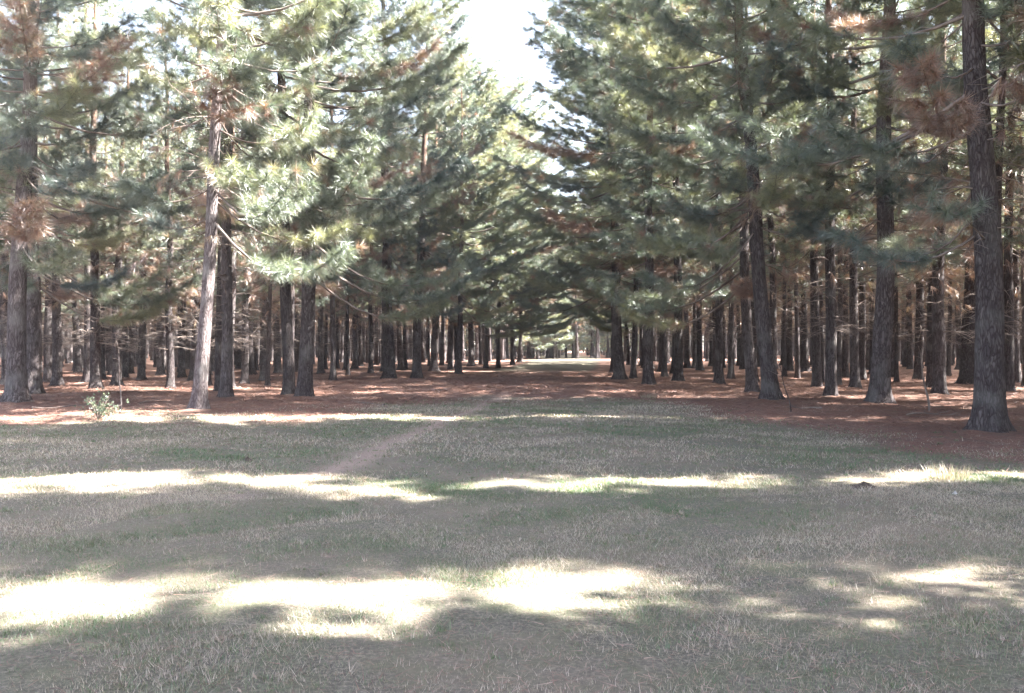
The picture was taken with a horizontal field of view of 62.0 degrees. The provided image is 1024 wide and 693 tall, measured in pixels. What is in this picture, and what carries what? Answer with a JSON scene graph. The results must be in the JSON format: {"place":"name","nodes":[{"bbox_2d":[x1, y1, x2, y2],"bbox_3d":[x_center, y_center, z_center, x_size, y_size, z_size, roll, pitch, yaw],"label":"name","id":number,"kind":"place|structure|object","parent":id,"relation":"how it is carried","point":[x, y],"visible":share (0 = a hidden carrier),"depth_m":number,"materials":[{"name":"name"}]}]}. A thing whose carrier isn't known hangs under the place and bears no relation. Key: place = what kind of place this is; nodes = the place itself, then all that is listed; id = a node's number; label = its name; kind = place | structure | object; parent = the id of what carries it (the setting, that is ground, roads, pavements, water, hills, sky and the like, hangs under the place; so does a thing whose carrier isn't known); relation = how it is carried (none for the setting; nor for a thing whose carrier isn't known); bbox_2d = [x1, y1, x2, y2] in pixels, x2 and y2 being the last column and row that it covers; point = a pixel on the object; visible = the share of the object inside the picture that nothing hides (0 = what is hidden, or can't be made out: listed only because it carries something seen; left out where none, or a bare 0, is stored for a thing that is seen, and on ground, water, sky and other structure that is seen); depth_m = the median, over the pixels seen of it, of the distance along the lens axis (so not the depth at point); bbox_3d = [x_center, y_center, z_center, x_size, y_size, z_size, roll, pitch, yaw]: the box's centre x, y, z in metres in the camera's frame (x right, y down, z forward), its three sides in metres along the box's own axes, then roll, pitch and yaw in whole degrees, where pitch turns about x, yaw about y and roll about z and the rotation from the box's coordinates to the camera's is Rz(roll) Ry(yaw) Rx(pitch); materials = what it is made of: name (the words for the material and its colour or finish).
{"place":"outdoors","nodes":[
{"label":"outdoors","id":0,"kind":"place"},
{"bbox_2d":[0,0,1012,347],"label":"sky","id":1,"kind":"structure","parent":0,"point":[496,23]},
{"bbox_2d":[0,349,1023,692],"bbox_3d":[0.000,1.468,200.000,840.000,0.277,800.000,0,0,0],"label":"ground","id":2,"kind":"structure","parent":0,"point":[508,625],"depth_m":6.03,"materials":[{"name":"plant"}]},
{"bbox_2d":[0,59,48,384],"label":"pine tree","id":3,"kind":"object","parent":2,"relation":"on","point":[3,346],"visible":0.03,"depth_m":33.05,"materials":[{"name":"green plant"}]},
{"bbox_2d":[0,6,74,344],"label":"pine tree","id":4,"kind":"object","parent":2,"relation":"on","point":[44,83],"visible":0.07,"depth_m":30.62,"materials":[{"name":"green plant"}]},
{"bbox_2d":[9,24,84,382],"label":"pine tree","id":5,"kind":"object","parent":2,"relation":"on","point":[47,359],"visible":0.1,"depth_m":36.49,"materials":[{"name":"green plant"}]},
{"bbox_2d":[4,1,109,386],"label":"pine tree","id":6,"kind":"object","parent":2,"relation":"on","point":[57,370],"visible":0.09,"depth_m":32.56,"materials":[{"name":"green plant"}]},
{"bbox_2d":[62,136,99,372],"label":"pine tree","id":7,"kind":"object","parent":2,"relation":"on","point":[78,365],"visible":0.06,"depth_m":48.78,"materials":[{"name":"green plant"}]},
{"bbox_2d":[38,0,143,381],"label":"pine tree","id":8,"kind":"object","parent":2,"relation":"on","point":[86,371],"visible":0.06,"depth_m":34.38,"materials":[{"name":"green plant"}]},
{"bbox_2d":[39,0,158,388],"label":"pine tree","id":9,"kind":"object","parent":2,"relation":"on","point":[95,379],"visible":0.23,"depth_m":30.05,"materials":[{"name":"green plant"}]},
{"bbox_2d":[0,0,201,393],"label":"pine tree","id":10,"kind":"object","parent":2,"relation":"on","point":[34,349],"visible":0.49,"depth_m":26.55,"materials":[{"name":"green plant"}]},
{"bbox_2d":[74,388,128,419],"bbox_3d":[-8.407,1.167,17.448,1.194,0.675,0.823,0,0,36],"label":"bush","id":11,"kind":"object","parent":2,"relation":"on","point":[101,408],"visible":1,"depth_m":17.39,"materials":[{"name":"green plant"}]},
{"bbox_2d":[61,78,150,379],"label":"pine tree","id":12,"kind":"object","parent":2,"relation":"on","point":[103,372],"visible":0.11,"depth_m":39.65,"materials":[{"name":"green plant"}]},
{"bbox_2d":[76,94,151,374],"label":"pine tree","id":13,"kind":"object","parent":2,"relation":"on","point":[109,372],"visible":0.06,"depth_m":45.53,"materials":[{"name":"green plant"}]},
{"bbox_2d":[71,28,161,385],"bbox_3d":[-14.995,-5.307,32.328,3.484,13.956,3.858,2,-1,-38],"label":"pine tree","id":14,"kind":"object","parent":2,"relation":"on","point":[114,349],"visible":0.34,"depth_m":32.33,"materials":[{"name":"green plant"}]},
{"bbox_2d":[0,0,239,402],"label":"pine tree","id":15,"kind":"object","parent":2,"relation":"on","point":[30,109],"visible":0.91,"depth_m":22.71,"materials":[{"name":"green plant"}]},
{"bbox_2d":[100,130,162,377],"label":"pine tree","id":16,"kind":"object","parent":2,"relation":"on","point":[125,359],"visible":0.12,"depth_m":42.53,"materials":[{"name":"green plant"}]},
{"bbox_2d":[106,127,165,373],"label":"pine tree","id":17,"kind":"object","parent":2,"relation":"on","point":[131,361],"visible":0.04,"depth_m":48.18,"materials":[{"name":"green plant"}]},
{"bbox_2d":[99,54,180,380],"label":"pine tree","id":18,"kind":"object","parent":2,"relation":"on","point":[141,373],"visible":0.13,"depth_m":39.51,"materials":[{"name":"green plant"}]},
{"bbox_2d":[129,133,191,374],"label":"pine tree","id":19,"kind":"object","parent":2,"relation":"on","point":[160,369],"visible":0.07,"depth_m":45.18,"materials":[{"name":"green plant"}]},
{"bbox_2d":[124,2,204,387],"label":"pine tree","id":20,"kind":"object","parent":2,"relation":"on","point":[170,363],"visible":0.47,"depth_m":30.05,"materials":[{"name":"green plant"}]},
{"bbox_2d":[146,93,206,377],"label":"pine tree","id":21,"kind":"object","parent":2,"relation":"on","point":[181,364],"visible":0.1,"depth_m":42.44,"materials":[{"name":"green plant"}]},
{"bbox_2d":[139,1,253,380],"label":"pine tree","id":22,"kind":"object","parent":2,"relation":"on","point":[192,360],"visible":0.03,"depth_m":37.11,"materials":[{"name":"green plant"}]},
{"bbox_2d":[147,0,259,385],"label":"pine tree","id":23,"kind":"object","parent":2,"relation":"on","point":[193,293],"visible":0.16,"depth_m":31.92,"materials":[{"name":"green plant"}]},
{"bbox_2d":[135,0,276,390],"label":"pine tree","id":24,"kind":"object","parent":2,"relation":"on","point":[218,345],"visible":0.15,"depth_m":27.50,"materials":[{"name":"green plant"}]},
{"bbox_2d":[132,0,317,396],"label":"pine tree","id":25,"kind":"object","parent":2,"relation":"on","point":[226,378],"visible":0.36,"depth_m":24.30,"materials":[{"name":"green plant"}]},
{"bbox_2d":[181,1,277,387],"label":"pine tree","id":26,"kind":"object","parent":2,"relation":"on","point":[234,264],"visible":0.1,"depth_m":29.52,"materials":[{"name":"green plant"}]},
{"bbox_2d":[105,0,385,408],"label":"pine tree","id":27,"kind":"object","parent":2,"relation":"on","point":[212,202],"visible":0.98,"depth_m":19.88,"materials":[{"name":"green plant"}]},
{"bbox_2d":[211,28,299,383],"bbox_3d":[-11.143,-5.897,35.787,3.500,15.351,3.723,0,0,42],"label":"pine tree","id":28,"kind":"object","parent":2,"relation":"on","point":[244,377],"visible":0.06,"depth_m":35.64,"materials":[{"name":"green plant"}]},
{"bbox_2d":[234,144,279,374],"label":"pine tree","id":29,"kind":"object","parent":2,"relation":"on","point":[252,370],"visible":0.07,"depth_m":45.23,"materials":[{"name":"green plant"}]},
{"bbox_2d":[234,130,300,380],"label":"pine tree","id":30,"kind":"object","parent":2,"relation":"on","point":[262,345],"visible":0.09,"depth_m":38.58,"materials":[{"name":"green plant"}]},
{"bbox_2d":[236,5,318,385],"bbox_3d":[-9.226,-6.486,33.265,3.782,16.511,3.834,0,0,-42],"label":"pine tree","id":31,"kind":"object","parent":2,"relation":"on","point":[268,344],"visible":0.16,"depth_m":33.14,"materials":[{"name":"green plant"}]},
{"bbox_2d":[255,108,300,372],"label":"pine tree","id":32,"kind":"object","parent":2,"relation":"on","point":[277,364],"visible":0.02,"depth_m":48.10,"materials":[{"name":"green plant"}]},
{"bbox_2d":[243,52,339,383],"bbox_3d":[-9.039,-6.121,35.424,4.024,15.803,4.142,0,0,-6],"label":"pine tree","id":33,"kind":"object","parent":2,"relation":"on","point":[293,293],"visible":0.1,"depth_m":35.26,"materials":[{"name":"green plant"}]},
{"bbox_2d":[192,0,448,394],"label":"pine tree","id":34,"kind":"object","parent":2,"relation":"on","point":[288,383],"visible":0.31,"depth_m":25.46,"materials":[{"name":"green plant"}]},
{"bbox_2d":[294,109,349,373],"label":"pine tree","id":35,"kind":"object","parent":2,"relation":"on","point":[320,363],"visible":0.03,"depth_m":47.93,"materials":[{"name":"green plant"}]},
{"bbox_2d":[187,0,485,396],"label":"pine tree","id":36,"kind":"object","parent":2,"relation":"on","point":[304,385],"visible":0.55,"depth_m":23.96,"materials":[{"name":"green plant"}]},
{"bbox_2d":[323,128,376,374],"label":"pine tree","id":37,"kind":"object","parent":2,"relation":"on","point":[347,329],"visible":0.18,"depth_m":44.70,"materials":[{"name":"green plant"}]},
{"bbox_2d":[326,155,373,369],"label":"pine tree","id":38,"kind":"object","parent":2,"relation":"on","point":[344,359],"visible":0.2,"depth_m":54.23,"materials":[{"name":"green plant"}]},
{"bbox_2d":[329,119,380,368],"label":"pine tree","id":39,"kind":"object","parent":2,"relation":"on","point":[355,355],"visible":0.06,"depth_m":56.18,"materials":[{"name":"green plant"}]},
{"bbox_2d":[291,9,421,380],"bbox_3d":[-7.261,-8.231,39.495,7.094,20.072,6.680,0,-2,6],"label":"pine tree","id":40,"kind":"object","parent":2,"relation":"on","point":[370,264],"visible":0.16,"depth_m":38.71,"materials":[{"name":"green plant"}]},
{"bbox_2d":[342,145,398,372],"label":"pine tree","id":41,"kind":"object","parent":2,"relation":"on","point":[371,348],"visible":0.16,"depth_m":47.80,"materials":[{"name":"green plant"}]},
{"bbox_2d":[355,151,413,370],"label":"pine tree","id":42,"kind":"object","parent":2,"relation":"on","point":[381,337],"visible":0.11,"depth_m":50.77,"materials":[{"name":"green plant"}]},
{"bbox_2d":[372,160,427,369],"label":"pine tree","id":43,"kind":"object","parent":2,"relation":"on","point":[400,349],"visible":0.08,"depth_m":53.63,"materials":[{"name":"green plant"}]},
{"bbox_2d":[339,0,482,378],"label":"pine tree","id":44,"kind":"object","parent":2,"relation":"on","point":[389,368],"visible":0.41,"depth_m":40.64,"materials":[{"name":"green plant"}]},
{"bbox_2d":[361,0,521,377],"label":"pine tree","id":45,"kind":"object","parent":2,"relation":"on","point":[425,160],"visible":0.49,"depth_m":41.54,"materials":[{"name":"green plant"}]},
{"bbox_2d":[374,34,523,371],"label":"pine tree","id":46,"kind":"object","parent":2,"relation":"on","point":[476,312],"visible":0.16,"depth_m":49.33,"materials":[{"name":"green plant"}]},
{"bbox_2d":[412,53,533,373],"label":"pine tree","id":47,"kind":"object","parent":2,"relation":"on","point":[502,223],"visible":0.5,"depth_m":45.19,"materials":[{"name":"green plant"}]},
{"bbox_2d":[399,77,547,368],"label":"pine tree","id":48,"kind":"object","parent":2,"relation":"on","point":[524,327],"visible":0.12,"depth_m":55.91,"materials":[{"name":"green plant"}]},
{"bbox_2d":[407,82,542,367],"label":"pine tree","id":49,"kind":"object","parent":2,"relation":"on","point":[477,324],"visible":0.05,"depth_m":59.33,"materials":[{"name":"green plant"}]},
{"bbox_2d":[443,90,529,365],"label":"pine tree","id":50,"kind":"object","parent":2,"relation":"on","point":[470,349],"depth_m":67.26,"materials":[{"name":"green plant"}]},
{"bbox_2d":[426,51,576,367],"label":"pine tree","id":51,"kind":"object","parent":2,"relation":"on","point":[514,94],"visible":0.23,"depth_m":56.14,"materials":[{"name":"green plant"}]},
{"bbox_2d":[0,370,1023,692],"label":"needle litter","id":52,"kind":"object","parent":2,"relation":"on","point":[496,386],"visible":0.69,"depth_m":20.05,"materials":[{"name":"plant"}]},
{"bbox_2d":[0,70,1023,364],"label":"distant forest","id":53,"kind":"object","parent":2,"relation":"on","point":[576,348],"visible":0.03,"depth_m":95.95,"materials":[{"name":"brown wood"}]},
{"bbox_2d":[463,72,577,367],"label":"pine tree","id":54,"kind":"object","parent":2,"relation":"on","point":[521,157],"visible":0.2,"depth_m":61.72,"materials":[{"name":"green plant"}]},
{"bbox_2d":[488,113,577,364],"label":"pine tree","id":55,"kind":"object","parent":2,"relation":"on","point":[512,359],"visible":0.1,"depth_m":71.72,"materials":[{"name":"green plant"}]},
{"bbox_2d":[504,140,581,361],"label":"pine tree","id":56,"kind":"object","parent":2,"relation":"on","point":[519,358],"visible":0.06,"depth_m":79.70,"materials":[{"name":"green plant"}]},
{"bbox_2d":[516,228,596,358],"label":"pine tree","id":57,"kind":"object","parent":2,"relation":"on","point":[560,339],"visible":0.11,"depth_m":101.82,"materials":[{"name":"green plant"}]},
{"bbox_2d":[487,0,666,372],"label":"pine tree","id":58,"kind":"object","parent":2,"relation":"on","point":[556,268],"visible":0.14,"depth_m":46.59,"materials":[{"name":"green plant"}]},
{"bbox_2d":[482,0,686,379],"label":"pine tree","id":59,"kind":"object","parent":2,"relation":"on","point":[619,372],"visible":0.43,"depth_m":38.44,"materials":[{"name":"green plant"}]},
{"bbox_2d":[501,0,729,384],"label":"pine tree","id":60,"kind":"object","parent":2,"relation":"on","point":[595,80],"visible":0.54,"depth_m":32.86,"materials":[{"name":"green plant"}]},
{"bbox_2d":[575,1,693,378],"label":"pine tree","id":61,"kind":"object","parent":2,"relation":"on","point":[633,373],"visible":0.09,"depth_m":41.37,"materials":[{"name":"green plant"}]},
{"bbox_2d":[573,1,724,376],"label":"pine tree","id":62,"kind":"object","parent":2,"relation":"on","point":[594,319],"visible":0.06,"depth_m":42.93,"materials":[{"name":"green plant"}]},
{"bbox_2d":[569,0,738,338],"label":"pine tree","id":63,"kind":"object","parent":2,"relation":"on","point":[683,181],"visible":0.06,"depth_m":40.34,"materials":[{"name":"green plant"}]},
{"bbox_2d":[612,0,729,380],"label":"pine tree","id":64,"kind":"object","parent":2,"relation":"on","point":[678,374],"visible":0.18,"depth_m":37.00,"materials":[{"name":"green plant"}]},
{"bbox_2d":[670,275,711,367],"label":"pine tree","id":65,"kind":"object","parent":2,"relation":"on","point":[687,364],"visible":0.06,"depth_m":60.57,"materials":[{"name":"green plant"}]},
{"bbox_2d":[683,177,728,369],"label":"pine tree","id":66,"kind":"object","parent":2,"relation":"on","point":[699,365],"visible":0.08,"depth_m":52.18,"materials":[{"name":"green plant"}]},
{"bbox_2d":[682,61,734,372],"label":"pine tree","id":67,"kind":"object","parent":2,"relation":"on","point":[713,326],"visible":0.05,"depth_m":48.94,"materials":[{"name":"green plant"}]},
{"bbox_2d":[655,2,772,383],"bbox_3d":[8.020,-8.227,33.428,4.538,19.965,4.602,0,0,26],"label":"pine tree","id":68,"kind":"object","parent":2,"relation":"on","point":[718,364],"visible":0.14,"depth_m":33.25,"materials":[{"name":"green plant"}]},
{"bbox_2d":[586,0,851,391],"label":"pine tree","id":69,"kind":"object","parent":2,"relation":"on","point":[742,291],"visible":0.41,"depth_m":27.75,"materials":[{"name":"green plant"}]},
{"bbox_2d":[579,0,862,399],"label":"pine tree","id":70,"kind":"object","parent":2,"relation":"on","point":[756,200],"visible":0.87,"depth_m":22.72,"materials":[{"name":"green plant"}]},
{"bbox_2d":[683,7,783,378],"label":"pine tree","id":71,"kind":"object","parent":2,"relation":"on","point":[730,373],"visible":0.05,"depth_m":40.29,"materials":[{"name":"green plant"}]},
{"bbox_2d":[699,5,802,380],"bbox_3d":[10.839,-8.815,38.025,5.302,21.294,5.846,0,-2,-9],"label":"pine tree","id":72,"kind":"object","parent":2,"relation":"on","point":[752,312],"visible":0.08,"depth_m":37.58,"materials":[{"name":"green plant"}]},
{"bbox_2d":[729,6,806,376],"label":"pine tree","id":73,"kind":"object","parent":2,"relation":"on","point":[784,366],"visible":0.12,"depth_m":43.07,"materials":[{"name":"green plant"}]},
{"bbox_2d":[724,0,824,383],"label":"pine tree","id":74,"kind":"object","parent":2,"relation":"on","point":[773,307],"visible":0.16,"depth_m":34.90,"materials":[{"name":"green plant"}]},
{"bbox_2d":[763,70,810,370],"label":"pine tree","id":75,"kind":"object","parent":2,"relation":"on","point":[789,357],"visible":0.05,"depth_m":51.40,"materials":[{"name":"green plant"}]},
{"bbox_2d":[765,0,825,377],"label":"pine tree","id":76,"kind":"object","parent":2,"relation":"on","point":[797,374],"visible":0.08,"depth_m":40.32,"materials":[{"name":"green plant"}]},
{"bbox_2d":[777,122,837,371],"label":"pine tree","id":77,"kind":"object","parent":2,"relation":"on","point":[805,365],"visible":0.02,"depth_m":48.94,"materials":[{"name":"green plant"}]},
{"bbox_2d":[760,0,873,386],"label":"pine tree","id":78,"kind":"object","parent":2,"relation":"on","point":[816,380],"visible":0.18,"depth_m":30.94,"materials":[{"name":"green plant"}]},
{"bbox_2d":[762,1,876,382],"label":"pine tree","id":79,"kind":"object","parent":2,"relation":"on","point":[822,340],"visible":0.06,"depth_m":36.97,"materials":[{"name":"green plant"}]},
{"bbox_2d":[742,0,929,395],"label":"pine tree","id":80,"kind":"object","parent":2,"relation":"on","point":[831,385],"visible":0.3,"depth_m":25.29,"materials":[{"name":"green plant"}]},
{"bbox_2d":[768,0,906,385],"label":"pine tree","id":81,"kind":"object","parent":2,"relation":"on","point":[839,342],"visible":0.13,"depth_m":33.13,"materials":[{"name":"green plant"}]},
{"bbox_2d":[805,8,876,376],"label":"pine tree","id":82,"kind":"object","parent":2,"relation":"on","point":[845,362],"visible":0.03,"depth_m":42.88,"materials":[{"name":"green plant"}]},
{"bbox_2d":[693,0,1006,403],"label":"pine tree","id":83,"kind":"object","parent":2,"relation":"on","point":[880,386],"visible":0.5,"depth_m":22.33,"materials":[{"name":"green plant"}]},
{"bbox_2d":[784,0,916,387],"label":"pine tree","id":84,"kind":"object","parent":2,"relation":"on","point":[854,381],"visible":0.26,"depth_m":29.69,"materials":[{"name":"green plant"}]},
{"bbox_2d":[679,0,1023,432],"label":"pine tree","id":85,"kind":"object","parent":2,"relation":"on","point":[971,106],"visible":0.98,"depth_m":15.67,"materials":[{"name":"green plant"}]},
{"bbox_2d":[822,3,913,379],"bbox_3d":[16.139,-7.788,39.713,4.245,19.206,4.914,-1,0,-23],"label":"pine tree","id":86,"kind":"object","parent":2,"relation":"on","point":[862,354],"visible":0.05,"depth_m":39.51,"materials":[{"name":"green plant"}]},
{"bbox_2d":[843,0,945,381],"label":"pine tree","id":87,"kind":"object","parent":2,"relation":"on","point":[896,356],"visible":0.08,"depth_m":36.10,"materials":[{"name":"green plant"}]},
{"bbox_2d":[898,131,926,368],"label":"pine tree","id":88,"kind":"object","parent":2,"relation":"on","point":[910,361],"visible":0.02,"depth_m":54.41,"materials":[{"name":"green plant"}]},
{"bbox_2d":[868,0,964,379],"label":"pine tree","id":89,"kind":"object","parent":2,"relation":"on","point":[917,371],"visible":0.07,"depth_m":39.09,"materials":[{"name":"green plant"}]},
{"bbox_2d":[902,0,964,376],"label":"pine tree","id":90,"kind":"object","parent":2,"relation":"on","point":[948,359],"visible":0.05,"depth_m":42.43,"materials":[{"name":"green plant"}]},
{"bbox_2d":[849,1,1023,394],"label":"pine tree","id":91,"kind":"object","parent":2,"relation":"on","point":[939,383],"visible":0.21,"depth_m":26.16,"materials":[{"name":"green plant"}]},
{"bbox_2d":[872,0,1004,387],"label":"pine tree","id":92,"kind":"object","parent":2,"relation":"on","point":[929,370],"visible":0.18,"depth_m":31.05,"materials":[{"name":"green plant"}]},
{"bbox_2d":[920,462,975,480],"bbox_3d":[4.970,1.409,9.647,0.639,0.198,0.534,0,0,0],"label":"grass tussock","id":93,"kind":"object","parent":2,"relation":"on","point":[944,475],"depth_m":9.61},
{"bbox_2d":[945,140,963,369],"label":"pine tree","id":94,"kind":"object","parent":2,"relation":"on","point":[958,321],"visible":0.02,"depth_m":54.47,"materials":[{"name":"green plant"}]},
{"bbox_2d":[896,0,1023,344],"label":"pine tree","id":95,"kind":"object","parent":2,"relation":"on","point":[999,154],"visible":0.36,"depth_m":21.55,"materials":[{"name":"green plant"}]},
{"bbox_2d":[900,4,1023,384],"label":"pine tree","id":96,"kind":"object","parent":2,"relation":"on","point":[966,372],"visible":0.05,"depth_m":33.31,"materials":[{"name":"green plant"}]},
{"bbox_2d":[936,0,1023,390],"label":"pine tree","id":97,"kind":"object","parent":2,"relation":"on","point":[1007,234],"visible":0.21,"depth_m":27.66,"materials":[{"name":"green plant"}]},
{"bbox_2d":[955,1,1023,382],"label":"pine tree","id":98,"kind":"object","parent":2,"relation":"on","point":[1017,371],"visible":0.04,"depth_m":36.28,"materials":[{"name":"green plant"}]},
{"bbox_2d":[961,0,1023,387],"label":"pine tree","id":99,"kind":"object","parent":2,"relation":"on","point":[1022,290],"visible":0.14,"depth_m":31.20,"materials":[{"name":"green plant"}]},
{"bbox_2d":[967,1,1023,194],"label":"pine tree","id":100,"kind":"object","parent":2,"relation":"on","point":[1019,13],"visible":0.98,"depth_m":13.95,"materials":[{"name":"green plant"}]},
{"bbox_2d":[995,43,1023,210],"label":"pine tree","id":101,"kind":"object","parent":2,"relation":"on","point":[1010,59],"visible":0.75,"depth_m":16.86,"materials":[{"name":"green plant"}]},
{"bbox_2d":[0,397,1023,692],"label":"grass","id":102,"kind":"structure","parent":0,"point":[412,491],"depth_m":7.55,"materials":[{"name":"plant"}]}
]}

